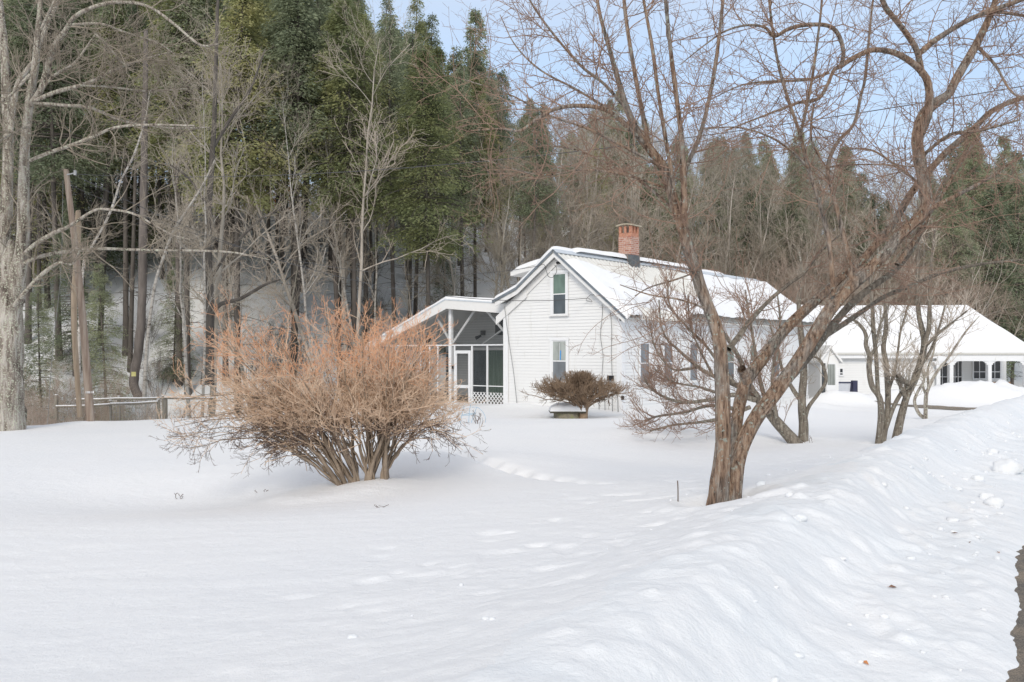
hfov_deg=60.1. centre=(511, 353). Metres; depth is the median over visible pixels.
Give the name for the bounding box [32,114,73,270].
hemlock tree
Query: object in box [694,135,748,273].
hemlock tree
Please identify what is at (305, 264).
sapling
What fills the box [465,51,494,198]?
hemlock tree
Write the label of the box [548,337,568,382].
window
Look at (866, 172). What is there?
bare tree
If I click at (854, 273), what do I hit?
thicket bush
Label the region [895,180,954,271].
bare tree
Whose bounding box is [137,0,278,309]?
hemlock tree
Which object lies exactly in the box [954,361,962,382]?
window
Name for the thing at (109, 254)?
hemlock tree
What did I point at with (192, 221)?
sapling
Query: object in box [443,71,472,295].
hemlock tree
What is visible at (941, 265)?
thicket bush
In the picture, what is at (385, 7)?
hemlock tree
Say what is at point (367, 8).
hemlock tree
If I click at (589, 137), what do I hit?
hemlock tree
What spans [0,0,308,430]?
maple tree
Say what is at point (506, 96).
hemlock tree
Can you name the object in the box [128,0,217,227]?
hemlock tree
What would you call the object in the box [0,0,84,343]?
hemlock tree
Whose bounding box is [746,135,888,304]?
bare tree
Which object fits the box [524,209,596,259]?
thicket bush
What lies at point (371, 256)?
sapling
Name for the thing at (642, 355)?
window
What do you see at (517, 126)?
hemlock tree
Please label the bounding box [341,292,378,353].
sapling
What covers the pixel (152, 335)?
sapling
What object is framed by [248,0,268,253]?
hemlock tree
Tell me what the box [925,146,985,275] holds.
hemlock tree
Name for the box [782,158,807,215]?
hemlock tree
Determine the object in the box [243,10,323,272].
hemlock tree
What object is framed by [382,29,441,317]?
hemlock tree
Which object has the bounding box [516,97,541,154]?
hemlock tree
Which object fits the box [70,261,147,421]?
hemlock tree
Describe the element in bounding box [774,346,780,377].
window
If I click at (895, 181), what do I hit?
bare tree
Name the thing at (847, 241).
thicket bush
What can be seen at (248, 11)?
hemlock tree
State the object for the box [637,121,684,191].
bare tree
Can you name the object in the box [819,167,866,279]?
hemlock tree
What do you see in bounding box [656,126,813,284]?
bare tree
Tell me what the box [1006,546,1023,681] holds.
road
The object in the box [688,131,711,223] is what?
bare tree
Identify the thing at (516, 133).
hemlock tree
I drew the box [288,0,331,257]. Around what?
hemlock tree
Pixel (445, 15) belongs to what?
sky
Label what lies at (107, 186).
hemlock tree
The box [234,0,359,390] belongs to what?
hemlock tree
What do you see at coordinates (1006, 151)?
hemlock tree
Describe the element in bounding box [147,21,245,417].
birch tree
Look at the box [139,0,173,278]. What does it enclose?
hemlock tree
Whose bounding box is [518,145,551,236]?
hemlock tree
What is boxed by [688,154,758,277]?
bare tree
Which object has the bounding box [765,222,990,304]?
thicket bush
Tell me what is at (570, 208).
bare tree
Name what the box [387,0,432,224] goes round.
hemlock tree
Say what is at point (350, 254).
hemlock tree
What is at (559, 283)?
window
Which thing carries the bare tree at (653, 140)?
on the snowy ground
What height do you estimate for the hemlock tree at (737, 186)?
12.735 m
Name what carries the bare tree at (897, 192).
on the snowy ground
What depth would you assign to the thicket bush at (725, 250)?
56.33 m
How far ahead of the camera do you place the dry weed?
23.62 m
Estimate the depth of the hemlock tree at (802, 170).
69.87 m
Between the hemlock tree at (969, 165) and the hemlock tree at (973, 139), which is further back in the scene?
the hemlock tree at (973, 139)
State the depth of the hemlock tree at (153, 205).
51.35 m
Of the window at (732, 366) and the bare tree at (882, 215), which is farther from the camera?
the bare tree at (882, 215)
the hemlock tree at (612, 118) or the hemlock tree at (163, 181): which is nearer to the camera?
the hemlock tree at (163, 181)
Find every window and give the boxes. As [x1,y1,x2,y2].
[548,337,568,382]
[549,270,568,315]
[638,340,650,384]
[662,340,674,382]
[688,341,700,382]
[726,342,736,379]
[749,342,757,377]
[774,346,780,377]
[839,367,843,375]
[940,363,947,384]
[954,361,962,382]
[972,361,986,379]
[992,361,1001,379]
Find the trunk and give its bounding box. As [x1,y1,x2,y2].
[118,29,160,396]
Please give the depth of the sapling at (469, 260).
53.94 m
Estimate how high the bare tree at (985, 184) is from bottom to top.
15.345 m
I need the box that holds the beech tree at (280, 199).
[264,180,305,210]
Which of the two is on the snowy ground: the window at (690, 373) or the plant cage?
the plant cage
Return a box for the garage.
[801,305,1023,398]
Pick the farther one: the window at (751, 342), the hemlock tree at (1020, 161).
the hemlock tree at (1020, 161)
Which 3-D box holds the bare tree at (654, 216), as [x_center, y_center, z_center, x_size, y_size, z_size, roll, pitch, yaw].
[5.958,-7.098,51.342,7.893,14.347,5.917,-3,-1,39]
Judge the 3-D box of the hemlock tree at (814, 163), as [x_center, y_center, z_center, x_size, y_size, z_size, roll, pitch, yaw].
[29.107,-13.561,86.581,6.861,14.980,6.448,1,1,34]
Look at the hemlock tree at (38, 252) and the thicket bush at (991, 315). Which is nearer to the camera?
the hemlock tree at (38, 252)
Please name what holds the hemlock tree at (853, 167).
on the snowy ground
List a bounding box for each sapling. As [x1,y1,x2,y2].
[23,347,124,424]
[24,358,77,425]
[24,375,92,425]
[27,402,108,423]
[51,351,133,420]
[64,381,143,420]
[75,394,151,420]
[99,359,173,419]
[135,307,165,344]
[140,341,183,399]
[140,382,192,419]
[172,200,203,244]
[200,262,233,324]
[240,211,250,236]
[242,302,298,371]
[243,338,264,377]
[266,315,312,370]
[267,344,286,381]
[270,316,324,383]
[284,228,319,282]
[311,219,327,255]
[321,316,351,357]
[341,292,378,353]
[356,221,389,283]
[357,276,397,329]
[422,268,458,302]
[464,251,479,270]
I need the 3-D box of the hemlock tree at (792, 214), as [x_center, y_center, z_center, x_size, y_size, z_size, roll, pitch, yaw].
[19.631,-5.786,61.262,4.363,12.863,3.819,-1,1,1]
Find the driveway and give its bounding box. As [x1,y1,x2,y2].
[876,401,977,409]
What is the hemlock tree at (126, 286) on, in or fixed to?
on the snowy ground
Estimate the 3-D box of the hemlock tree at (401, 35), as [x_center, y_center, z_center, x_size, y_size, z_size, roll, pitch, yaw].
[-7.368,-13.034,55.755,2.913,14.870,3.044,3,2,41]
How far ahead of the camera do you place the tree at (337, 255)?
39.57 m
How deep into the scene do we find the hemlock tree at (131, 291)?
42.36 m
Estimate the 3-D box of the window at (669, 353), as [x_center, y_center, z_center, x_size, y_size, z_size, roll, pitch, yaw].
[5.635,0.300,31.777,0.092,1.560,0.880,0,0,40]
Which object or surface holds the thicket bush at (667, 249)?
on the snowy ground
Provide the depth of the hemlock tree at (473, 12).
73.68 m
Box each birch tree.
[78,67,162,399]
[142,132,233,407]
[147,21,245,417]
[252,54,343,390]
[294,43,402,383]
[843,171,899,275]
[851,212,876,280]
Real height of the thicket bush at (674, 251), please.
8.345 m
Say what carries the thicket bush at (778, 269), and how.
on the snowy ground
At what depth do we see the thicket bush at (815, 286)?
53.78 m
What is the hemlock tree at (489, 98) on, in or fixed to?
on the snowy ground
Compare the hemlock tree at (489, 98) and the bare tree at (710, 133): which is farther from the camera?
the bare tree at (710, 133)
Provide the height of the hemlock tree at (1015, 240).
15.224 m
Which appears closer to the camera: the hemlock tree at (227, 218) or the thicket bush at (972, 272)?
the hemlock tree at (227, 218)
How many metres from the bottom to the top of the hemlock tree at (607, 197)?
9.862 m
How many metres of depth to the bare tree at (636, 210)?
49.02 m
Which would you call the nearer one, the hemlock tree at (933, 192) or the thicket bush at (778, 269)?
the thicket bush at (778, 269)
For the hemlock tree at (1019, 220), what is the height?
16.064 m
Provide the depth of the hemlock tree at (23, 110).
42.84 m
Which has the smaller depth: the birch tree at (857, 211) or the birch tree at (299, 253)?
the birch tree at (299, 253)
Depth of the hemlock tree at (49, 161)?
41.60 m
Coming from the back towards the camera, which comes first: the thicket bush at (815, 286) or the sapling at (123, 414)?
the thicket bush at (815, 286)
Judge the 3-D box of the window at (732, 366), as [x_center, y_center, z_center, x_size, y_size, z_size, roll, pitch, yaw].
[8.821,0.300,35.608,0.092,1.560,0.880,0,0,40]
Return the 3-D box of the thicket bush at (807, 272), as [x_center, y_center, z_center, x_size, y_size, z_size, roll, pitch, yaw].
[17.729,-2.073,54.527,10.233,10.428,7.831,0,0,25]
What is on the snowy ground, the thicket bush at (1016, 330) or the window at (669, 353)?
the thicket bush at (1016, 330)
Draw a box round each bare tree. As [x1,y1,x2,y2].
[122,2,304,416]
[156,0,474,385]
[188,184,349,410]
[362,187,485,392]
[409,125,552,297]
[454,76,615,287]
[465,102,566,291]
[471,62,633,258]
[514,74,625,256]
[516,89,673,254]
[521,101,622,257]
[536,95,595,223]
[557,110,672,257]
[576,106,647,205]
[593,102,741,264]
[607,105,686,201]
[622,134,732,270]
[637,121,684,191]
[649,118,719,255]
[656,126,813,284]
[671,123,764,199]
[672,129,750,273]
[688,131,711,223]
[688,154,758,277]
[711,131,818,277]
[717,139,756,225]
[728,114,854,287]
[728,141,862,295]
[730,125,819,213]
[736,157,861,292]
[740,128,823,247]
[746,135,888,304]
[774,144,913,302]
[780,139,853,284]
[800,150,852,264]
[803,125,891,227]
[823,149,913,246]
[835,185,928,289]
[846,158,877,189]
[860,176,978,293]
[865,181,906,256]
[878,150,952,215]
[880,163,921,241]
[881,158,978,253]
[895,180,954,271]
[907,148,1023,299]
[941,152,1003,279]
[969,143,1020,255]
[979,145,1023,271]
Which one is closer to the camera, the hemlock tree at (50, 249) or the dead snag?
the dead snag
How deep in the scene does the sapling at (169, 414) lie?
33.00 m
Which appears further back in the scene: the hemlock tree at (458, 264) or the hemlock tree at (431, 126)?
the hemlock tree at (458, 264)
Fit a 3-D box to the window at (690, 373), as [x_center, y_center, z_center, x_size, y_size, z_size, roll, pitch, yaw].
[6.845,0.300,33.228,0.092,1.560,0.860,0,0,40]
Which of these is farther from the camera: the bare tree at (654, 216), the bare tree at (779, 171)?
the bare tree at (779, 171)
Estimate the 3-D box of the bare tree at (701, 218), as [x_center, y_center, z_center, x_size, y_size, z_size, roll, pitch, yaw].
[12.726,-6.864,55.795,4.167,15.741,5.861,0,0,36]
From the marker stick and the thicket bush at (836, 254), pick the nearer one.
the marker stick
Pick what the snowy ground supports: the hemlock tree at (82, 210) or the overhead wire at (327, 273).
the hemlock tree at (82, 210)
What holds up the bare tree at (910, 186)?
on the snowy ground
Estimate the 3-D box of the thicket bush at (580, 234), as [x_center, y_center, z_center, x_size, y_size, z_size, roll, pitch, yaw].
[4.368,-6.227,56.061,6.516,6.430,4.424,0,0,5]
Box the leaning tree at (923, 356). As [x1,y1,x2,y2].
[869,190,988,438]
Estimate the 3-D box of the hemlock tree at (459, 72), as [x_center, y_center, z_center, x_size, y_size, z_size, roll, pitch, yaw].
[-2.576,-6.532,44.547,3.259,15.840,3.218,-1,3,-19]
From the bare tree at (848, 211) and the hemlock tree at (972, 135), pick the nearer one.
the bare tree at (848, 211)
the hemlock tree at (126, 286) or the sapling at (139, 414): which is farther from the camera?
the hemlock tree at (126, 286)
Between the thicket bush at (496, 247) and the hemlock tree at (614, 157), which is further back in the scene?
the hemlock tree at (614, 157)
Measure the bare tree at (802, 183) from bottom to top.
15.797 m
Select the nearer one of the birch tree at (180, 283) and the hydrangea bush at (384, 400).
the hydrangea bush at (384, 400)
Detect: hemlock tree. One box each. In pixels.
[0,0,61,331]
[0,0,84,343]
[0,0,139,360]
[0,1,86,302]
[3,3,49,283]
[6,2,88,308]
[16,19,74,309]
[23,283,73,424]
[23,320,50,425]
[31,114,113,217]
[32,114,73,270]
[32,196,112,376]
[46,0,153,285]
[48,142,84,237]
[55,0,162,299]
[57,0,110,289]
[58,0,96,254]
[66,0,139,343]
[68,0,172,356]
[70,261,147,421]
[85,1,191,257]
[86,0,145,273]
[96,1,167,372]
[110,0,229,386]
[113,3,151,261]
[118,0,195,289]
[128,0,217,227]
[137,0,230,395]
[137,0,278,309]
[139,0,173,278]
[147,248,201,383]
[155,0,312,414]
[175,0,264,384]
[200,1,259,274]
[212,0,254,293]
[212,193,219,247]
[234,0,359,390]
[241,0,315,312]
[243,0,289,281]
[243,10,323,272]
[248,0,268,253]
[261,2,290,260]
[268,2,315,291]
[272,181,289,236]
[275,19,338,346]
[278,0,423,396]
[287,0,367,386]
[287,1,388,327]
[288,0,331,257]
[301,12,416,355]
[307,0,354,272]
[327,14,371,308]
[329,0,374,215]
[345,0,378,255]
[353,11,425,374]
[357,21,400,317]
[358,46,496,381]
[359,20,388,272]
[374,0,400,52]
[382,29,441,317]
[385,28,408,255]
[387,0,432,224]
[387,26,404,242]
[387,32,439,279]
[387,47,462,315]
[413,12,449,220]
[413,45,470,284]
[414,19,441,65]
[425,232,459,354]
[429,45,483,236]
[431,75,522,296]
[434,67,492,296]
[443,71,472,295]
[445,103,469,265]
[458,7,498,208]
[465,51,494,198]
[467,96,506,252]
[479,112,515,251]
[480,69,506,249]
[482,70,523,199]
[486,105,519,275]
[503,118,535,284]
[507,105,567,260]
[510,119,534,255]
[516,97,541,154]
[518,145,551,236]
[525,104,560,213]
[528,164,566,249]
[554,141,568,180]
[555,130,588,218]
[557,156,588,244]
[575,142,618,250]
[578,109,603,215]
[587,111,620,188]
[588,146,622,251]
[602,98,619,215]
[606,92,632,216]
[609,120,670,256]
[629,165,672,261]
[636,120,657,231]
[647,165,682,262]
[660,147,711,260]
[667,134,695,239]
[672,137,741,271]
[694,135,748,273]
[713,146,749,274]
[728,187,771,283]
[735,132,759,214]
[745,180,784,287]
[750,149,787,263]
[751,138,776,192]
[767,180,821,288]
[772,145,825,293]
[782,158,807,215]
[783,129,821,231]
[802,139,824,250]
[818,146,871,268]
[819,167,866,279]
[846,191,901,304]
[852,173,879,240]
[878,200,911,278]
[911,219,946,303]
[913,172,938,233]
[914,169,994,296]
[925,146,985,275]
[937,142,1012,254]
[952,126,994,246]
[956,184,1023,380]
[960,121,984,168]
[968,163,1003,292]
[976,180,1023,362]
[985,156,1023,310]
[987,175,1023,384]
[993,133,1011,185]
[994,159,1007,196]
[1005,149,1023,296]
[1011,171,1023,270]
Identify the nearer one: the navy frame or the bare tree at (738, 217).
the navy frame
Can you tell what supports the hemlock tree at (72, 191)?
on the snowy ground
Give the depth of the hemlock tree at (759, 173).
85.26 m
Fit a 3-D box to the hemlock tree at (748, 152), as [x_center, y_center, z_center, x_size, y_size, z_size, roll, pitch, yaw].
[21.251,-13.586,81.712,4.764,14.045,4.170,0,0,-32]
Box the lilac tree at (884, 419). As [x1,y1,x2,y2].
[821,196,942,443]
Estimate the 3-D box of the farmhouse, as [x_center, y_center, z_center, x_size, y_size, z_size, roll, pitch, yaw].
[3.901,-1.258,39.787,13.916,7.615,16.952,0,0,40]
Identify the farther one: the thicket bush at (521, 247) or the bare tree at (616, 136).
the bare tree at (616, 136)
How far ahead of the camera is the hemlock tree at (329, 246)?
52.09 m
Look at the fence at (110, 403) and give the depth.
27.31 m
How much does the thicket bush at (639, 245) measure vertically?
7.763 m
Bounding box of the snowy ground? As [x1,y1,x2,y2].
[0,182,1023,681]
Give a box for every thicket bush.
[455,189,530,272]
[492,198,555,279]
[508,217,568,266]
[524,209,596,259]
[541,213,628,250]
[563,221,618,250]
[575,219,683,260]
[577,211,703,267]
[639,235,718,266]
[648,248,784,282]
[655,230,771,277]
[700,194,899,304]
[701,242,776,287]
[705,229,845,301]
[711,231,819,304]
[712,251,786,291]
[718,235,852,304]
[741,240,798,299]
[755,226,826,301]
[759,246,904,303]
[764,210,975,304]
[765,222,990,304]
[771,235,962,304]
[775,224,852,301]
[792,235,961,304]
[803,234,998,304]
[806,221,1001,307]
[809,208,1021,328]
[811,201,912,298]
[844,241,1010,313]
[845,195,969,302]
[868,252,1023,324]
[896,214,997,309]
[898,208,1023,319]
[920,248,1023,335]
[946,240,1023,330]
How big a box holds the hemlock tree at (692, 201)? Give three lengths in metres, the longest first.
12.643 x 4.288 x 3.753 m
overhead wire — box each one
[73,174,586,300]
[73,186,536,274]
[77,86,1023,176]
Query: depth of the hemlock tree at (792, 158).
84.17 m
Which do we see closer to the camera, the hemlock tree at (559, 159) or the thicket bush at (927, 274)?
the thicket bush at (927, 274)
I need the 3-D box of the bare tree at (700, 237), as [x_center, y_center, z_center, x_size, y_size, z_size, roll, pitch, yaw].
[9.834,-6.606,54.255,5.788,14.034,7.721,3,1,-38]
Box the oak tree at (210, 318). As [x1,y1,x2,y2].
[143,0,302,384]
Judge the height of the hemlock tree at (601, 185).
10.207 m
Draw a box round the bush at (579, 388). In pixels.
[521,369,636,418]
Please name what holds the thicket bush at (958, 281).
on the snowy ground
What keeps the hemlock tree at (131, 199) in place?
on the snowy ground
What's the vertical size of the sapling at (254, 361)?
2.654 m
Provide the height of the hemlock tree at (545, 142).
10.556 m
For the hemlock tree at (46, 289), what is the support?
on the snowy ground
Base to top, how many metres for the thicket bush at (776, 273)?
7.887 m
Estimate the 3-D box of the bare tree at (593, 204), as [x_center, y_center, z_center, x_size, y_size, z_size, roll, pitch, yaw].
[3.433,-8.086,49.636,9.406,15.640,9.383,0,0,22]
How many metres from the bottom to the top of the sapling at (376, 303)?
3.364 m
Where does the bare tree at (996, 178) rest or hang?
on the snowy ground
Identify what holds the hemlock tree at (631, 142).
on the snowy ground
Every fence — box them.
[54,394,163,423]
[75,396,214,419]
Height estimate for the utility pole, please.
7.624 m
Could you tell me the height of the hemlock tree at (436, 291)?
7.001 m
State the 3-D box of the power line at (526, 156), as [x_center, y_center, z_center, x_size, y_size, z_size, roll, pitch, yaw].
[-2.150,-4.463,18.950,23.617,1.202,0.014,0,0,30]
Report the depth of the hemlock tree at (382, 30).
48.03 m
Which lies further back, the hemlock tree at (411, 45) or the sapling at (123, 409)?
the hemlock tree at (411, 45)
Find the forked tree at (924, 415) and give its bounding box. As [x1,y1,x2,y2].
[904,311,986,418]
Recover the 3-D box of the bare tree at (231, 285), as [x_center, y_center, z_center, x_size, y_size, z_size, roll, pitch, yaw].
[-11.474,-1.712,38.106,6.875,11.553,7.517,-3,-4,26]
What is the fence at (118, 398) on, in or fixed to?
on the snowy ground
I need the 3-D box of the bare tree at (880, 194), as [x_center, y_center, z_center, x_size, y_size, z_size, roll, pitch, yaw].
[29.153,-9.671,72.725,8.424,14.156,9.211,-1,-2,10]
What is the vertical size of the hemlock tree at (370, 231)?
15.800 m
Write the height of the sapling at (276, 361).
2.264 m
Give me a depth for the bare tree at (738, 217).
64.75 m
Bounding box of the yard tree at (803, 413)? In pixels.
[758,239,857,441]
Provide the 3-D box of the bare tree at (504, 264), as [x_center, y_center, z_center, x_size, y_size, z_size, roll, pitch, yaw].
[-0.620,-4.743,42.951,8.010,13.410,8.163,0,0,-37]
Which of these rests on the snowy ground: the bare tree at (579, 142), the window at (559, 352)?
the bare tree at (579, 142)
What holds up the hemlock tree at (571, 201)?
on the snowy ground
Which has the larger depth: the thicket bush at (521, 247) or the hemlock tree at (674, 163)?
the hemlock tree at (674, 163)
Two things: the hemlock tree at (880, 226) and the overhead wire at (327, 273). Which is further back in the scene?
the hemlock tree at (880, 226)
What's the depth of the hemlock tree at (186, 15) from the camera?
40.56 m
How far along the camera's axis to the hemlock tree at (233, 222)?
49.63 m
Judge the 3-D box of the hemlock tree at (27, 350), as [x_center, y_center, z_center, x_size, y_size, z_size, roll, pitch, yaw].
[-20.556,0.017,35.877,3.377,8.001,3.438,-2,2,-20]
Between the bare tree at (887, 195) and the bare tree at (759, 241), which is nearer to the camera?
the bare tree at (759, 241)
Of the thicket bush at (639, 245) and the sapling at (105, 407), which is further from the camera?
the thicket bush at (639, 245)
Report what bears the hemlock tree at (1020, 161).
on the snowy ground
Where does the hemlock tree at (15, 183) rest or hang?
on the snowy ground
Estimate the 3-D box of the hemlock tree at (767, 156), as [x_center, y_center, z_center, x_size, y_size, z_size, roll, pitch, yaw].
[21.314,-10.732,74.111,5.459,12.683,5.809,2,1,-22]
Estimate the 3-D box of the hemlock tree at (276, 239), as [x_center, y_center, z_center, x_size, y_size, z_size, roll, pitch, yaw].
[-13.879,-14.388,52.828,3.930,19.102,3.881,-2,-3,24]
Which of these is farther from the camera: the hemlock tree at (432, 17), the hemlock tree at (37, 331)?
the hemlock tree at (432, 17)
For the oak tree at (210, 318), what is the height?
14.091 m
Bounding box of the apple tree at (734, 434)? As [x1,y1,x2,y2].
[402,0,1023,505]
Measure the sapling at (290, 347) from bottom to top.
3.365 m
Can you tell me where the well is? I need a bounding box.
[549,402,585,418]
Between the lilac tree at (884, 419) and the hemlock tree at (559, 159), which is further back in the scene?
the hemlock tree at (559, 159)
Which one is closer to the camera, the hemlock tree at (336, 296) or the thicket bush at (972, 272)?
the hemlock tree at (336, 296)
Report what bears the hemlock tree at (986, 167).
on the snowy ground
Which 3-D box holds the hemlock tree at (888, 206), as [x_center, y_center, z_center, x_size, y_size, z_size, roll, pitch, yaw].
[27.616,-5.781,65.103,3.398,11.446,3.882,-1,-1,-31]
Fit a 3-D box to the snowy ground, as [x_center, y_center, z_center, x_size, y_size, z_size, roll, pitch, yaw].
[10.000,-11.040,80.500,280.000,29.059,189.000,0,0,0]
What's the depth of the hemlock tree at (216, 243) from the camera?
54.27 m
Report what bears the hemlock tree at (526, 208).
on the snowy ground
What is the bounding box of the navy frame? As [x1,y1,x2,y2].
[839,380,857,391]
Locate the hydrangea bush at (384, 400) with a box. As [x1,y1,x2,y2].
[149,283,490,485]
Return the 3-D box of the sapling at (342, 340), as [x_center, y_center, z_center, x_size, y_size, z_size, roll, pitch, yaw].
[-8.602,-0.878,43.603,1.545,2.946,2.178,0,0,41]
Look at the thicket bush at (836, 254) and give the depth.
64.53 m
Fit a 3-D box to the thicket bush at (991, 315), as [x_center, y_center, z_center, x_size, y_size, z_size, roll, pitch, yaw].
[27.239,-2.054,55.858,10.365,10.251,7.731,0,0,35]
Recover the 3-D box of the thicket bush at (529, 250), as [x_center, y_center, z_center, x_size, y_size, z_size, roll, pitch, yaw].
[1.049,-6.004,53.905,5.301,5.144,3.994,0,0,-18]
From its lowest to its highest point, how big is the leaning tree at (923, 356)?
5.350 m
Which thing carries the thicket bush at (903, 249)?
on the snowy ground
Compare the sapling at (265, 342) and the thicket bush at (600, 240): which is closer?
the sapling at (265, 342)
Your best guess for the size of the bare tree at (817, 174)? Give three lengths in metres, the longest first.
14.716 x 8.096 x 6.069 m
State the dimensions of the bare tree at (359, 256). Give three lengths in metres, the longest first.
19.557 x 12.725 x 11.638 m
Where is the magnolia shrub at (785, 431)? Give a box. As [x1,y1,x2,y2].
[614,237,805,443]
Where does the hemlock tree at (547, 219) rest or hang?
on the snowy ground
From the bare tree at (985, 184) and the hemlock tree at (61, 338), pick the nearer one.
the hemlock tree at (61, 338)
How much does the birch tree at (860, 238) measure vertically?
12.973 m
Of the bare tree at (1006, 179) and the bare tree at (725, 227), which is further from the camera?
the bare tree at (1006, 179)
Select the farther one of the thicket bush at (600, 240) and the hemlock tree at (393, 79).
the thicket bush at (600, 240)
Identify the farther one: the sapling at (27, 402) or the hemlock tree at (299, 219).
the hemlock tree at (299, 219)
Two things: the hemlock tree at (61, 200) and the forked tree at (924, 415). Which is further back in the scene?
the hemlock tree at (61, 200)
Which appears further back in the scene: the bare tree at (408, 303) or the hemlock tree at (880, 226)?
the hemlock tree at (880, 226)
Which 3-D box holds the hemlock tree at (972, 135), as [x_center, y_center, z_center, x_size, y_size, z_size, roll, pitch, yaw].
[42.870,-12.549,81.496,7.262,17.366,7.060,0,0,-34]
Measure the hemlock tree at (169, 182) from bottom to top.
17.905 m
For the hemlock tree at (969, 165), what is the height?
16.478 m
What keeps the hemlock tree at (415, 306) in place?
on the snowy ground
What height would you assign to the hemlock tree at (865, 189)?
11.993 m
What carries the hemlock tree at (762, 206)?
on the snowy ground
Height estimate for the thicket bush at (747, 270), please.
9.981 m
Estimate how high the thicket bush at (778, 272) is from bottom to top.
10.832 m
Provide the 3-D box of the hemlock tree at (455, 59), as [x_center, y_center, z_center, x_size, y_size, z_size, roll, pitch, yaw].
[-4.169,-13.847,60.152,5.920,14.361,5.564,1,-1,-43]
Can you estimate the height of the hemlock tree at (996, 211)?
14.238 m
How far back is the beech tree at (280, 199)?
65.86 m
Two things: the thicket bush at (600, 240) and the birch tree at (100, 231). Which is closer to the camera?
the birch tree at (100, 231)
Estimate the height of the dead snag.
5.979 m
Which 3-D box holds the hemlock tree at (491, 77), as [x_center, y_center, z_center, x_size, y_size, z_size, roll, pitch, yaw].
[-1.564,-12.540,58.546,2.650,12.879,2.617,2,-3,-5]
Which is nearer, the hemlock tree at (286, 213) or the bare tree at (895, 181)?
the hemlock tree at (286, 213)
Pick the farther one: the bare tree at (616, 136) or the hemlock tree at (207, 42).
the bare tree at (616, 136)
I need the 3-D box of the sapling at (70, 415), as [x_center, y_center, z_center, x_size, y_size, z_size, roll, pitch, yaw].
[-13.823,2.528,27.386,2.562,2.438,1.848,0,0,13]
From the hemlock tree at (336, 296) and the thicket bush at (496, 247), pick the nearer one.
the hemlock tree at (336, 296)
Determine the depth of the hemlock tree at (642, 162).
81.96 m
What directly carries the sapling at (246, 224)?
on the snowy ground
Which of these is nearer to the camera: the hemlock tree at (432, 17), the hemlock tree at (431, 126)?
the hemlock tree at (431, 126)
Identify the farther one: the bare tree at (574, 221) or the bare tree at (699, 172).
the bare tree at (699, 172)
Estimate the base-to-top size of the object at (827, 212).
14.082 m
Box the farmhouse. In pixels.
[365,223,814,411]
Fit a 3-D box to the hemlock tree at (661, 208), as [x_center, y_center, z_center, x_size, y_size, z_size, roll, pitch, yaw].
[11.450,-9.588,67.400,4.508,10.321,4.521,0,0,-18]
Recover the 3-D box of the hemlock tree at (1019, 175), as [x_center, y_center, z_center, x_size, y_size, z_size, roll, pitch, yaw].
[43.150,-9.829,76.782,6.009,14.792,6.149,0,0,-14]
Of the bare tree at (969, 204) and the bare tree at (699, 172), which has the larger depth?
the bare tree at (699, 172)
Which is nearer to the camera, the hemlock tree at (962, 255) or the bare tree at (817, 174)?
the hemlock tree at (962, 255)
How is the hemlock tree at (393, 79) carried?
on the snowy ground
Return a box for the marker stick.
[677,481,678,501]
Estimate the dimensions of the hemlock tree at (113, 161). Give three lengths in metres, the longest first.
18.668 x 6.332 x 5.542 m
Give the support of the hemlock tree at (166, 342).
on the snowy ground
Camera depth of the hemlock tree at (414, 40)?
52.68 m
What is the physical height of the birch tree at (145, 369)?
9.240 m
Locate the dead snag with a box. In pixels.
[70,210,87,417]
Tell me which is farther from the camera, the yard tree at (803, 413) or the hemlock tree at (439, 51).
the hemlock tree at (439, 51)
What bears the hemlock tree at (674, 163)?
on the snowy ground
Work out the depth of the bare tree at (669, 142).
80.64 m
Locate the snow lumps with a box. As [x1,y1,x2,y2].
[347,411,1023,681]
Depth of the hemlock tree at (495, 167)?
57.59 m
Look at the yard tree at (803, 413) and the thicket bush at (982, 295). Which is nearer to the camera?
the yard tree at (803, 413)
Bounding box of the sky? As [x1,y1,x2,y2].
[84,0,1023,279]
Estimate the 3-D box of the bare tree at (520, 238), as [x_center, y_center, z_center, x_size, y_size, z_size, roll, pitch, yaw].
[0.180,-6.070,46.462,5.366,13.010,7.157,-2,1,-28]
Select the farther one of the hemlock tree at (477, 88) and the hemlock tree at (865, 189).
the hemlock tree at (865, 189)
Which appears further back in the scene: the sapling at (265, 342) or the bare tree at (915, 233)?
the bare tree at (915, 233)
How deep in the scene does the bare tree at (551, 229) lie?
45.87 m
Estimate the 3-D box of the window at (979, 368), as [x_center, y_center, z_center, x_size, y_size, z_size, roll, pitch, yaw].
[25.118,0.773,47.546,0.759,1.229,0.040,0,0,0]
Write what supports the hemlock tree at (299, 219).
on the snowy ground
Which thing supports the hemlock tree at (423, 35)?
on the snowy ground
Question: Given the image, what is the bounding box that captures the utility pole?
[47,169,94,424]
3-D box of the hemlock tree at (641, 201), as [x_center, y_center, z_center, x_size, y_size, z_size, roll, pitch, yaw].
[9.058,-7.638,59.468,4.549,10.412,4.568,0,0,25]
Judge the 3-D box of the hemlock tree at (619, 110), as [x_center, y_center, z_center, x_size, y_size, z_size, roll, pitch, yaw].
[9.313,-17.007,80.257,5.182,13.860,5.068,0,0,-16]
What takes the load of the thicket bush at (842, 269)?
on the snowy ground
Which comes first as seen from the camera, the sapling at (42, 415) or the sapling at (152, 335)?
the sapling at (42, 415)
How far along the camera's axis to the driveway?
39.32 m
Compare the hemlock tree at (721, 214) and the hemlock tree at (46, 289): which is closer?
the hemlock tree at (46, 289)
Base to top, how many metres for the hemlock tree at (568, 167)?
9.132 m
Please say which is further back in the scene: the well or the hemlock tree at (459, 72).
the hemlock tree at (459, 72)
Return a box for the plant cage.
[460,404,485,422]
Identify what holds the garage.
on the snowy ground

